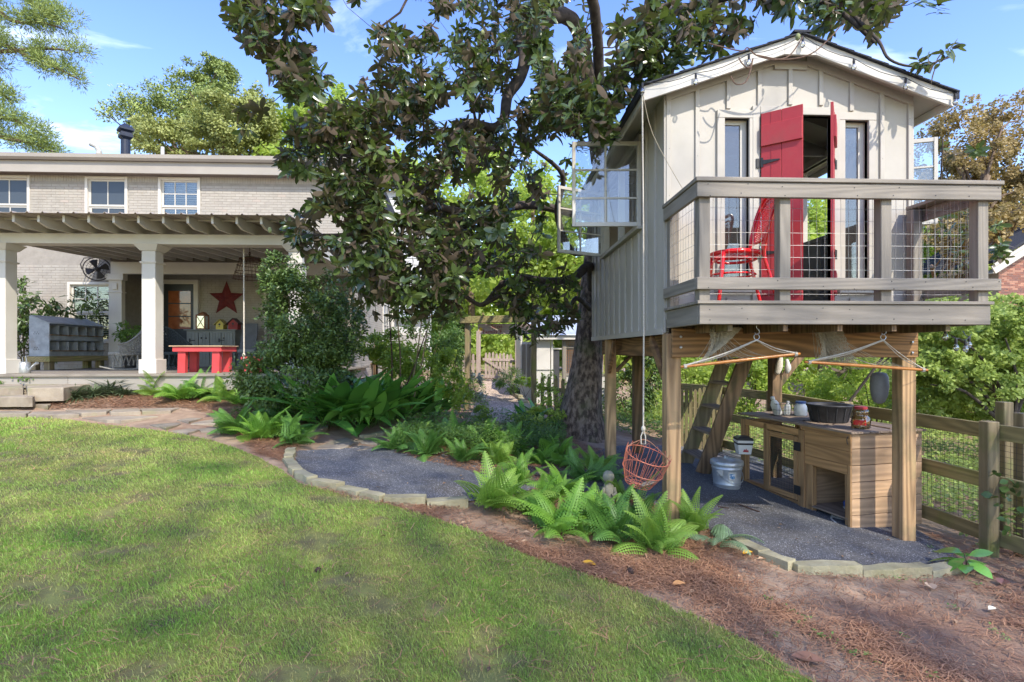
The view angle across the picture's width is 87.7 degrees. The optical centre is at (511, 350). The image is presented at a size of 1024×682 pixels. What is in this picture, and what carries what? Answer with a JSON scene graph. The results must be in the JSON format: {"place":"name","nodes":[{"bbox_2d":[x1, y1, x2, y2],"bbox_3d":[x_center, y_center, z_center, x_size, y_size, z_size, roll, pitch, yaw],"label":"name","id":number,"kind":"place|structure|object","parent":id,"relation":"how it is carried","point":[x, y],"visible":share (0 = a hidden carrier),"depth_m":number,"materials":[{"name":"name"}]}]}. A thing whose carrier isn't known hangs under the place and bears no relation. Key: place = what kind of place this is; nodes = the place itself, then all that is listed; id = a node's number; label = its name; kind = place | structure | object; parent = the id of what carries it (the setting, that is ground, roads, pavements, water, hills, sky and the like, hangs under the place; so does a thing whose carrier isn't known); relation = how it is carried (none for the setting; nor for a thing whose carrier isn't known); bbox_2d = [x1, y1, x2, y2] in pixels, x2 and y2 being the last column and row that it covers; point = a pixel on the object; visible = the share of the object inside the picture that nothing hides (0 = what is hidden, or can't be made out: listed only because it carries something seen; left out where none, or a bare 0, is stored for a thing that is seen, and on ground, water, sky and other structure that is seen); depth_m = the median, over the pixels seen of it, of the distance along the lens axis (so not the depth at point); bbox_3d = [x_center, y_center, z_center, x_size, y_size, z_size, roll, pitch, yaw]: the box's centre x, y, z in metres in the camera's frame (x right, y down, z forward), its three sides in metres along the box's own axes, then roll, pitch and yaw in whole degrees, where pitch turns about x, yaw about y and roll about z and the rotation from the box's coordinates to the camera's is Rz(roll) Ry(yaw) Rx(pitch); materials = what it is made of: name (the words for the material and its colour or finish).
{"place":"outdoors","nodes":[
{"label":"outdoors","id":0,"kind":"place"},
{"bbox_2d":[0,408,385,450],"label":"stone path","id":1,"kind":"structure","parent":0,"point":[118,416],"depth_m":7.96,"materials":[{"name":"stone"}]},
{"bbox_2d":[0,416,820,681],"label":"lawn","id":2,"kind":"structure","parent":0,"point":[55,599],"depth_m":3.11,"materials":[{"name":"plant"}]},
{"bbox_2d":[0,419,819,681],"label":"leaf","id":3,"kind":"object","parent":2,"relation":"on","point":[333,600],"visible":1,"depth_m":2.94,"materials":[{"name":"plant"}]},
{"bbox_2d":[465,379,528,435],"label":"garden path","id":4,"kind":"structure","parent":0,"point":[488,389],"depth_m":12.08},
{"bbox_2d":[0,357,1023,681],"bbox_3d":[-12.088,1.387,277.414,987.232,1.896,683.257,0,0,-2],"label":"ground","id":5,"kind":"structure","parent":0,"point":[770,579],"depth_m":4.03,"materials":[{"name":"soil"}]},
{"bbox_2d":[0,384,89,409],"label":"stone steps","id":6,"kind":"structure","parent":5,"relation":"on","point":[18,395],"depth_m":8.66,"materials":[{"name":"stone"}]},
{"bbox_2d":[0,0,103,152],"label":"pine tree","id":7,"kind":"object","parent":5,"relation":"on","point":[32,141],"visible":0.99,"depth_m":17.27,"materials":[{"name":"green plant"}]},
{"bbox_2d":[17,275,107,364],"bbox_3d":[-11.194,-0.555,12.602,2.691,2.527,1.312,0,0,-2],"label":"rhododendron","id":8,"kind":"object","parent":5,"relation":"on","point":[23,313],"visible":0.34,"depth_m":12.59,"materials":[{"name":"green plant"}]},
{"bbox_2d":[89,50,251,153],"bbox_3d":[-18.257,-7.802,29.120,6.939,16.560,5.781,0,0,-2],"label":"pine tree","id":9,"kind":"object","parent":5,"relation":"on","point":[223,77],"visible":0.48,"depth_m":28.17,"materials":[{"name":"green plant"}]},
{"bbox_2d":[153,373,209,400],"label":"fern","id":10,"kind":"object","parent":5,"relation":"on","point":[180,393],"visible":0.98,"depth_m":9.39,"materials":[{"name":"plant"}]},
{"bbox_2d":[0,123,394,396],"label":"house","id":11,"kind":"structure","parent":5,"relation":"on","point":[168,237],"depth_m":13.46,"materials":[{"name":"beige paint"}]},
{"bbox_2d":[0,175,29,211],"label":"window","id":12,"kind":"structure","parent":11,"relation":"in","point":[14,189],"depth_m":13.53,"materials":[{"name":"paint"}]},
{"bbox_2d":[24,356,107,369],"bbox_3d":[-10.219,0.358,12.303,0.530,0.467,1.760,0,0,-2],"label":"timber bench","id":13,"kind":"object","parent":11,"relation":"on","point":[49,362],"visible":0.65,"depth_m":11.79,"materials":[{"name":"wood"}]},
{"bbox_2d":[29,315,104,355],"bbox_3d":[-10.189,-0.325,12.289,0.470,0.890,1.650,0,0,-2],"label":"nest box","id":14,"kind":"object","parent":13,"relation":"on","point":[55,336],"visible":1,"depth_m":12.02,"materials":[{"name":"metal"}]},
{"bbox_2d":[67,282,108,342],"bbox_3d":[-10.730,-0.965,13.628,1.180,1.550,0.290,0,0,-2],"label":"window","id":15,"kind":"structure","parent":11,"relation":"in","point":[98,290],"depth_m":13.69,"materials":[{"name":"glass"}]},
{"bbox_2d":[85,176,127,212],"bbox_3d":[-10.325,-3.685,13.645,1.130,1.490,0.290,0,0,-2],"label":"window","id":16,"kind":"structure","parent":11,"relation":"in","point":[109,194],"depth_m":13.63,"materials":[{"name":"paint"}]},
{"bbox_2d":[99,330,141,369],"bbox_3d":[-8.279,-0.068,11.478,0.958,0.974,0.759,0,0,-37],"label":"rocking chair","id":17,"kind":"object","parent":11,"relation":"on","point":[137,340],"visible":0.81,"depth_m":11.29,"materials":[{"name":"wicker"}]},
{"bbox_2d":[111,320,141,367],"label":"potted plant","id":18,"kind":"object","parent":11,"relation":"on","point":[124,334],"visible":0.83,"depth_m":12.90,"materials":[{"name":"green plant"}]},
{"bbox_2d":[164,284,192,365],"bbox_3d":[-9.211,-0.710,14.758,0.830,2.260,0.119,0,0,-2],"label":"door","id":19,"kind":"structure","parent":11,"relation":"in","point":[178,298],"depth_m":14.76,"materials":[{"name":"grey paint"}]},
{"bbox_2d":[158,177,199,213],"bbox_3d":[-8.517,-3.685,13.720,1.130,1.490,0.290,0,0,-2],"label":"window","id":20,"kind":"structure","parent":11,"relation":"in","point":[182,194],"depth_m":13.74,"materials":[{"name":"paint"}]},
{"bbox_2d":[169,346,238,372],"bbox_3d":[-5.938,0.163,10.310,0.980,0.515,0.660,0,0,-2],"label":"bench","id":21,"kind":"object","parent":11,"relation":"on","point":[221,363],"visible":0.97,"depth_m":10.06,"materials":[{"name":"red wood"}]},
{"bbox_2d":[183,329,241,365],"bbox_3d":[-7.983,-0.070,14.341,1.350,0.980,0.574,0,0,-2],"label":"cabinet","id":22,"kind":"object","parent":11,"relation":"on","point":[213,337],"visible":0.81,"depth_m":14.09,"materials":[{"name":"grey paint"}]},
{"bbox_2d":[209,281,242,312],"bbox_3d":[-7.947,-1.488,14.805,0.951,0.904,0.090,0,0,-2],"label":"barn star","id":23,"kind":"object","parent":11,"relation":"attached to","point":[226,297],"visible":0.95,"depth_m":14.82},
{"bbox_2d":[237,323,257,366],"bbox_3d":[-6.980,-0.150,14.068,0.470,1.140,0.225,0,0,-2],"label":"rocking chair","id":24,"kind":"object","parent":11,"relation":"on","point":[251,332],"visible":0.75,"depth_m":14.07,"materials":[{"name":"grey"}]},
{"bbox_2d":[116,80,283,155],"bbox_3d":[-14.778,-6.163,25.488,7.882,13.237,4.722,0,0,-2],"label":"hardwood tree","id":25,"kind":"object","parent":5,"relation":"on","point":[220,139],"visible":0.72,"depth_m":24.55,"materials":[{"name":"green plant"}]},
{"bbox_2d":[205,399,276,434],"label":"fern","id":26,"kind":"object","parent":5,"relation":"on","point":[225,420],"visible":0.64,"depth_m":7.39,"materials":[{"name":"plant"}]},
{"bbox_2d":[222,249,370,421],"bbox_3d":[-3.440,-0.250,8.579,2.253,2.840,1.514,0,0,-2],"label":"shrub","id":27,"kind":"object","parent":5,"relation":"on","point":[323,355],"visible":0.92,"depth_m":8.40,"materials":[{"name":"green plant"}]},
{"bbox_2d":[245,79,349,155],"bbox_3d":[-9.871,-6.482,25.872,5.048,13.900,5.643,0,0,38],"label":"hardwood tree","id":28,"kind":"object","parent":5,"relation":"on","point":[337,91],"visible":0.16,"depth_m":25.34,"materials":[{"name":"green plant"}]},
{"bbox_2d":[271,409,327,449],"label":"fern","id":29,"kind":"object","parent":5,"relation":"on","point":[294,434],"visible":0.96,"depth_m":7.06,"materials":[{"name":"plant"}]},
{"bbox_2d":[246,368,373,437],"bbox_3d":[-3.049,0.762,8.431,1.973,0.970,2.681,0,0,-2],"label":"cast iron plant","id":30,"kind":"object","parent":5,"relation":"on","point":[343,424],"visible":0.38,"depth_m":8.07,"materials":[{"name":"green plant"}]},
{"bbox_2d":[259,364,426,432],"bbox_3d":[-2.747,0.738,8.481,2.859,1.229,2.671,0,0,-2],"label":"cast iron plant","id":31,"kind":"object","parent":5,"relation":"on","point":[348,409],"visible":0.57,"depth_m":8.09,"materials":[{"name":"green plant"}]},
{"bbox_2d":[299,374,444,435],"bbox_3d":[-2.378,0.845,8.854,2.742,1.070,2.412,0,0,-2],"label":"cast iron plant","id":32,"kind":"object","parent":5,"relation":"on","point":[399,411],"visible":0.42,"depth_m":8.44,"materials":[{"name":"green plant"}]},
{"bbox_2d":[282,447,467,508],"bbox_3d":[-1.794,1.368,5.541,3.048,0.305,0.750,0,0,38],"label":"stone edging","id":33,"kind":"object","parent":5,"relation":"on","point":[296,470],"visible":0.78,"depth_m":4.91,"materials":[{"name":"stone"}]},
{"bbox_2d":[363,423,413,452],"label":"fern","id":34,"kind":"object","parent":5,"relation":"on","point":[392,443],"visible":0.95,"depth_m":7.09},
{"bbox_2d":[355,327,466,412],"bbox_3d":[-1.909,0.383,9.766,2.308,1.637,1.324,0,0,15],"label":"azalea","id":35,"kind":"object","parent":5,"relation":"on","point":[381,352],"visible":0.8,"depth_m":9.56,"materials":[{"name":"green plant"}]},
{"bbox_2d":[383,373,444,421],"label":"cast iron plant","id":36,"kind":"object","parent":5,"relation":"on","point":[424,393],"visible":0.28,"depth_m":9.17,"materials":[{"name":"green plant"}]},
{"bbox_2d":[403,429,447,461],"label":"fern","id":37,"kind":"object","parent":5,"relation":"on","point":[423,447],"visible":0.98,"depth_m":6.84,"materials":[{"name":"plant"}]},
{"bbox_2d":[395,303,464,381],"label":"shrub","id":38,"kind":"object","parent":5,"relation":"on","point":[444,331],"visible":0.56,"depth_m":12.25,"materials":[{"name":"green plant"}]},
{"bbox_2d":[439,376,475,409],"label":"azalea","id":39,"kind":"object","parent":5,"relation":"on","point":[458,396],"visible":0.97,"depth_m":9.32,"materials":[{"name":"green plant"}]},
{"bbox_2d":[442,436,495,462],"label":"fern","id":40,"kind":"object","parent":5,"relation":"on","point":[460,453],"visible":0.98,"depth_m":6.70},
{"bbox_2d":[423,136,522,327],"bbox_3d":[-2.957,-7.021,34.375,7.062,15.659,6.569,0,0,-13],"label":"hardwood tree","id":41,"kind":"object","parent":5,"relation":"on","point":[475,294],"visible":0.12,"depth_m":33.14,"materials":[{"name":"green plant"}]},
{"bbox_2d":[392,406,567,457],"bbox_3d":[-0.343,1.188,7.924,2.606,0.633,2.140,0,0,-2],"label":"groundcover","id":42,"kind":"object","parent":5,"relation":"on","point":[480,429],"visible":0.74,"depth_m":7.70,"materials":[{"name":"green plant"}]},
{"bbox_2d":[472,437,521,467],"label":"fern","id":43,"kind":"object","parent":5,"relation":"on","point":[499,455],"visible":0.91,"depth_m":6.71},
{"bbox_2d":[451,314,553,364],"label":"shrub","id":44,"kind":"object","parent":5,"relation":"on","point":[494,343],"visible":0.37,"depth_m":20.33,"materials":[{"name":"green plant"}]},
{"bbox_2d":[460,313,544,408],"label":"garden arch","id":45,"kind":"structure","parent":5,"relation":"on","point":[466,321],"depth_m":10.67,"materials":[{"name":"wood"}]},
{"bbox_2d":[454,450,559,511],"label":"fern","id":46,"kind":"object","parent":5,"relation":"on","point":[496,491],"visible":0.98,"depth_m":4.87,"materials":[{"name":"plant"}]},
{"bbox_2d":[515,340,515,377],"bbox_3d":[0.147,0.280,16.836,0.100,1.800,0.130,0,0,-2],"label":"gate post","id":47,"kind":"object","parent":5,"relation":"on","point":[515,355],"visible":0.07,"depth_m":16.77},
{"bbox_2d":[483,352,514,380],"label":"picket gate","id":48,"kind":"structure","parent":47,"relation":"attached to","point":[489,359],"depth_m":16.75,"materials":[{"name":"beige wood"}]},
{"bbox_2d":[497,447,547,488],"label":"fern","id":49,"kind":"object","parent":5,"relation":"on","point":[519,466],"visible":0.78,"depth_m":6.04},
{"bbox_2d":[489,158,578,314],"bbox_3d":[1.271,-4.963,30.452,5.213,12.292,6.479,0,0,-2],"label":"hardwood tree","id":50,"kind":"object","parent":5,"relation":"on","point":[524,231],"visible":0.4,"depth_m":29.52,"materials":[{"name":"green plant"}]},
{"bbox_2d":[50,392,1023,681],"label":"pine straw","id":51,"kind":"object","parent":5,"relation":"on","point":[946,666],"visible":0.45,"depth_m":3.70,"materials":[{"name":"plant"}]},
{"bbox_2d":[218,406,297,442],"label":"fern","id":52,"kind":"object","parent":51,"relation":"on","point":[261,430],"visible":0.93,"depth_m":7.16,"materials":[{"name":"plant"}]},
{"bbox_2d":[509,406,566,428],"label":"shrub","id":53,"kind":"object","parent":5,"relation":"on","point":[534,410],"visible":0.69,"depth_m":9.01,"materials":[{"name":"green plant"}]},
{"bbox_2d":[431,240,646,373],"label":"woodland","id":54,"kind":"object","parent":5,"relation":"on","point":[490,309],"visible":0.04,"depth_m":40.47,"materials":[{"name":"green plant"}]},
{"bbox_2d":[512,473,569,511],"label":"fern","id":55,"kind":"object","parent":5,"relation":"on","point":[545,486],"visible":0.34,"depth_m":5.06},
{"bbox_2d":[534,369,566,414],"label":"shrub","id":56,"kind":"object","parent":5,"relation":"on","point":[549,400],"visible":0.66,"depth_m":10.00,"materials":[{"name":"green plant"}]},
{"bbox_2d":[514,477,595,541],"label":"fern","id":57,"kind":"object","parent":5,"relation":"on","point":[550,519],"visible":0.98,"depth_m":4.53,"materials":[{"name":"plant"}]},
{"bbox_2d":[516,315,604,413],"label":"shed","id":58,"kind":"structure","parent":5,"relation":"on","point":[547,358],"depth_m":12.65,"materials":[{"name":"white paint"}]},
{"bbox_2d":[527,460,596,499],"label":"fern","id":59,"kind":"object","parent":5,"relation":"on","point":[559,479],"visible":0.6,"depth_m":5.71,"materials":[{"name":"plant"}]},
{"bbox_2d":[544,162,589,312],"bbox_3d":[3.800,-4.380,28.714,3.784,11.686,5.721,0,0,40],"label":"hardwood tree","id":60,"kind":"object","parent":5,"relation":"on","point":[572,239],"visible":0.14,"depth_m":27.72,"materials":[{"name":"green plant"}]},
{"bbox_2d":[561,482,618,536],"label":"fern","id":61,"kind":"object","parent":5,"relation":"on","point":[584,509],"visible":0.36,"depth_m":4.92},
{"bbox_2d":[582,484,648,543],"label":"fern","id":62,"kind":"object","parent":5,"relation":"on","point":[613,521],"visible":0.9,"depth_m":4.54,"materials":[{"name":"plant"}]},
{"bbox_2d":[218,0,1015,442],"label":"magnolia tree","id":63,"kind":"object","parent":5,"relation":"on","point":[568,102],"visible":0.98,"depth_m":6.01,"materials":[{"name":"green plant"}]},
{"bbox_2d":[295,445,957,564],"bbox_3d":[1.894,1.603,6.413,8.054,0.704,4.948,0,0,-27],"label":"gravel pad","id":64,"kind":"object","parent":5,"relation":"on","point":[751,495],"visible":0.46,"depth_m":5.71,"materials":[{"name":"gravel"}]},
{"bbox_2d":[559,446,615,482],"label":"fern","id":65,"kind":"object","parent":64,"relation":"on","point":[578,470],"visible":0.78,"depth_m":6.39,"materials":[{"name":"plant"}]},
{"bbox_2d":[681,357,752,473],"bbox_3d":[2.934,0.765,7.609,0.884,1.898,0.680,0,0,-2],"label":"ladder","id":66,"kind":"object","parent":64,"relation":"on","point":[725,408],"visible":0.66,"depth_m":7.28,"materials":[{"name":"brown wood"}]},
{"bbox_2d":[710,455,743,489],"bbox_3d":[2.706,1.520,6.719,0.400,0.396,0.400,0,0,-17],"label":"metal can","id":67,"kind":"object","parent":64,"relation":"on","point":[727,473],"visible":1,"depth_m":6.58,"materials":[{"name":"metal"}]},
{"bbox_2d":[557,29,1007,540],"bbox_3d":[2.615,-0.519,6.680,3.952,4.932,4.750,0,0,-2],"label":"playhouse","id":68,"kind":"object","parent":64,"relation":"on","point":[785,135],"visible":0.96,"depth_m":5.13,"materials":[{"name":"beige paint"}]},
{"bbox_2d":[602,134,644,252],"bbox_3d":[1.422,-1.905,6.906,0.100,1.010,1.960,0,0,-2],"label":"window frame","id":69,"kind":"structure","parent":68,"relation":"in","point":[621,174],"depth_m":6.87,"materials":[{"name":"white paint"}]},
{"bbox_2d":[640,92,645,443],"bbox_3d":[1.209,-0.768,4.914,0.044,3.263,0.038,0,0,-40],"label":"rope","id":70,"kind":"object","parent":68,"relation":"hanging from","point":[643,428],"visible":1,"depth_m":4.91,"materials":[{"name":"fabric"}]},
{"bbox_2d":[622,439,671,489],"bbox_3d":[1.236,1.046,4.879,0.436,0.458,0.405,0,0,-2],"label":"wire basket","id":71,"kind":"object","parent":70,"relation":"hanging from","point":[641,478],"visible":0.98,"depth_m":4.91,"materials":[{"name":"red metal"}]},
{"bbox_2d":[715,110,760,292],"bbox_3d":[2.166,-1.435,5.158,0.420,1.760,0.155,0,0,-2],"label":"window","id":72,"kind":"structure","parent":68,"relation":"in","point":[721,115],"depth_m":5.14,"materials":[{"name":"beige paint"}]},
{"bbox_2d":[680,326,800,368],"bbox_3d":[1.943,-0.026,4.563,1.017,0.367,0.154,0,0,3],"label":"hammock chair","id":73,"kind":"object","parent":68,"relation":"hanging from","point":[719,340],"visible":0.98,"depth_m":4.53,"materials":[{"name":"fabric"}]},
{"bbox_2d":[710,198,773,300],"bbox_3d":[2.059,-0.924,4.760,0.586,1.049,0.445,0,0,4],"label":"chair","id":74,"kind":"object","parent":68,"relation":"on","point":[751,254],"visible":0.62,"depth_m":4.71,"materials":[{"name":"red wood"}]},
{"bbox_2d":[756,104,802,300],"bbox_3d":[2.513,-1.350,5.023,0.400,1.840,0.046,0,0,37],"label":"door","id":75,"kind":"structure","parent":68,"relation":"in","point":[781,129],"depth_m":4.98,"materials":[{"name":"red paint"}]},
{"bbox_2d":[640,35,958,105],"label":"string lights","id":76,"kind":"object","parent":68,"relation":"hanging from","point":[853,62],"visible":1,"depth_m":4.96,"materials":[{"name":"white plastic"}]},
{"bbox_2d":[803,139,855,242],"bbox_3d":[3.820,-1.905,7.006,0.100,1.010,1.960,0,0,-2],"label":"window frame","id":77,"kind":"structure","parent":68,"relation":"in","point":[809,165],"depth_m":6.75,"materials":[{"name":"white paint"}]},
{"bbox_2d":[830,102,836,300],"bbox_3d":[3.031,-1.345,5.021,0.049,1.850,0.389,0,0,33],"label":"door","id":78,"kind":"structure","parent":68,"relation":"in","point":[833,118],"depth_m":4.86,"materials":[{"name":"red paint"}]},
{"bbox_2d":[837,112,876,293],"bbox_3d":[3.352,-1.435,5.207,0.415,1.760,0.155,0,0,-2],"label":"window","id":79,"kind":"structure","parent":68,"relation":"in","point":[871,118],"depth_m":5.19,"materials":[{"name":"beige paint"}]},
{"bbox_2d":[804,327,927,371],"bbox_3d":[3.053,-0.016,4.636,1.040,0.407,0.161,0,0,4],"label":"hammock chair","id":80,"kind":"object","parent":68,"relation":"hanging from","point":[827,341],"visible":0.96,"depth_m":4.62,"materials":[{"name":"fabric"}]},
{"bbox_2d":[869,357,889,403],"bbox_3d":[3.743,0.302,5.420,0.182,0.475,0.178,0,0,43],"label":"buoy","id":81,"kind":"object","parent":68,"relation":"hanging from","point":[879,386],"visible":0.97,"depth_m":5.38,"materials":[{"name":"grey fabric"}]},
{"bbox_2d":[738,411,926,527],"bbox_3d":[3.701,1.360,6.399,0.977,1.060,1.800,0,0,-13],"label":"hutch","id":82,"kind":"object","parent":64,"relation":"on","point":[836,465],"visible":0.86,"depth_m":5.76,"materials":[{"name":"brown wood"}]},
{"bbox_2d":[766,430,799,499],"bbox_3d":[3.231,1.355,6.356,0.030,0.730,0.565,0,0,-13],"label":"mesh door","id":83,"kind":"structure","parent":82,"relation":"in","point":[796,448],"depth_m":6.39,"materials":[{"name":"brown wood"}]},
{"bbox_2d":[806,402,853,423],"bbox_3d":[3.716,0.727,6.248,0.490,0.205,0.490,0,0,-2],"label":"tub","id":84,"kind":"object","parent":82,"relation":"on","point":[830,412],"visible":1,"depth_m":6.09,"materials":[{"name":"grey metal"}]},
{"bbox_2d":[559,392,702,441],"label":"groundcover","id":85,"kind":"object","parent":5,"relation":"on","point":[648,421],"visible":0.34,"depth_m":10.90,"materials":[{"name":"green plant"}]},
{"bbox_2d":[602,356,661,421],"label":"shrub","id":86,"kind":"object","parent":5,"relation":"on","point":[650,396],"visible":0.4,"depth_m":12.06,"materials":[{"name":"green plant"}]},
{"bbox_2d":[611,487,700,561],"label":"fern","id":87,"kind":"object","parent":5,"relation":"on","point":[655,535],"visible":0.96,"depth_m":4.40,"materials":[{"name":"plant"}]},
{"bbox_2d":[650,357,714,416],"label":"shrub","id":88,"kind":"object","parent":5,"relation":"on","point":[702,372],"visible":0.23,"depth_m":13.75,"materials":[{"name":"green plant"}]},
{"bbox_2d":[666,486,723,533],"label":"fern","id":89,"kind":"object","parent":5,"relation":"on","point":[694,516],"visible":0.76,"depth_m":4.94,"materials":[{"name":"plant"}]},
{"bbox_2d":[681,387,719,452],"bbox_3d":[3.402,1.252,9.661,0.699,1.196,0.058,0,0,14],"label":"picket fence","id":90,"kind":"object","parent":5,"relation":"on","point":[690,404],"visible":0.43,"depth_m":9.67,"materials":[{"name":"wood"}]},
{"bbox_2d":[685,524,765,554],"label":"fern","id":91,"kind":"object","parent":5,"relation":"on","point":[716,530],"visible":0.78,"depth_m":4.72,"materials":[{"name":"plant"}]},
{"bbox_2d":[704,357,783,416],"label":"maple shrub","id":92,"kind":"object","parent":5,"relation":"on","point":[760,367],"visible":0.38,"depth_m":12.52,"materials":[{"name":"green plant"}]},
{"bbox_2d":[568,199,1023,382],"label":"woodland","id":93,"kind":"object","parent":5,"relation":"on","point":[621,358],"depth_m":33.24,"materials":[{"name":"green plant"}]},
{"bbox_2d":[622,382,1023,544],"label":"ground ivy","id":94,"kind":"object","parent":5,"relation":"on","point":[953,459],"visible":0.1,"depth_m":8.93,"materials":[{"name":"green plant"}]},
{"bbox_2d":[755,357,891,420],"bbox_3d":[7.992,0.788,13.316,3.724,2.448,2.256,0,0,-2],"label":"maple shrub","id":95,"kind":"object","parent":5,"relation":"on","point":[820,386],"visible":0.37,"depth_m":13.31,"materials":[{"name":"green plant"}]},
{"bbox_2d":[760,199,925,376],"bbox_3d":[13.528,-2.673,23.777,9.603,9.422,4.933,0,0,-11],"label":"hardwood tree","id":96,"kind":"object","parent":5,"relation":"on","point":[821,226],"visible":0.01,"depth_m":24.26,"materials":[{"name":"green plant"}]},
{"bbox_2d":[731,536,961,578],"bbox_3d":[2.793,1.804,4.370,1.790,0.283,0.534,0,0,10],"label":"stone edging","id":97,"kind":"object","parent":5,"relation":"on","point":[894,569],"visible":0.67,"depth_m":4.26,"materials":[{"name":"stone"}]},
{"bbox_2d":[681,383,1023,557],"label":"board fence","id":98,"kind":"object","parent":5,"relation":"on","point":[1001,443],"visible":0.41,"depth_m":5.16,"materials":[{"name":"brown wood"}]},
{"bbox_2d":[981,470,1023,535],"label":"ivy","id":99,"kind":"object","parent":98,"relation":"attached to","point":[1003,491],"visible":1,"depth_m":4.71,"materials":[{"name":"green plant"}]},
{"bbox_2d":[818,357,928,421],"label":"shrub","id":100,"kind":"object","parent":5,"relation":"on","point":[841,382],"visible":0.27,"depth_m":11.74,"materials":[{"name":"green plant"}]},
{"bbox_2d":[872,223,1023,370],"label":"neighbour house","id":101,"kind":"structure","parent":5,"relation":"on","point":[1010,275],"depth_m":19.79,"materials":[{"name":"red brick"}]},
{"bbox_2d":[874,291,1023,421],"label":"maple tree","id":102,"kind":"object","parent":5,"relation":"on","point":[964,391],"visible":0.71,"depth_m":9.13,"materials":[{"name":"green plant"}]},
{"bbox_2d":[929,547,992,578],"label":"seedling","id":103,"kind":"object","parent":5,"relation":"on","point":[976,565],"visible":0.98,"depth_m":4.37,"materials":[{"name":"green plant"}]},
{"bbox_2d":[914,88,1023,349],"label":"hardwood tree","id":104,"kind":"object","parent":5,"relation":"on","point":[1007,208],"visible":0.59,"depth_m":22.14,"materials":[{"name":"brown plant"}]},
{"bbox_2d":[0,0,1023,347],"label":"sky","id":105,"kind":"structure","parent":0,"point":[138,39],"materials":[{"name":"blue"}]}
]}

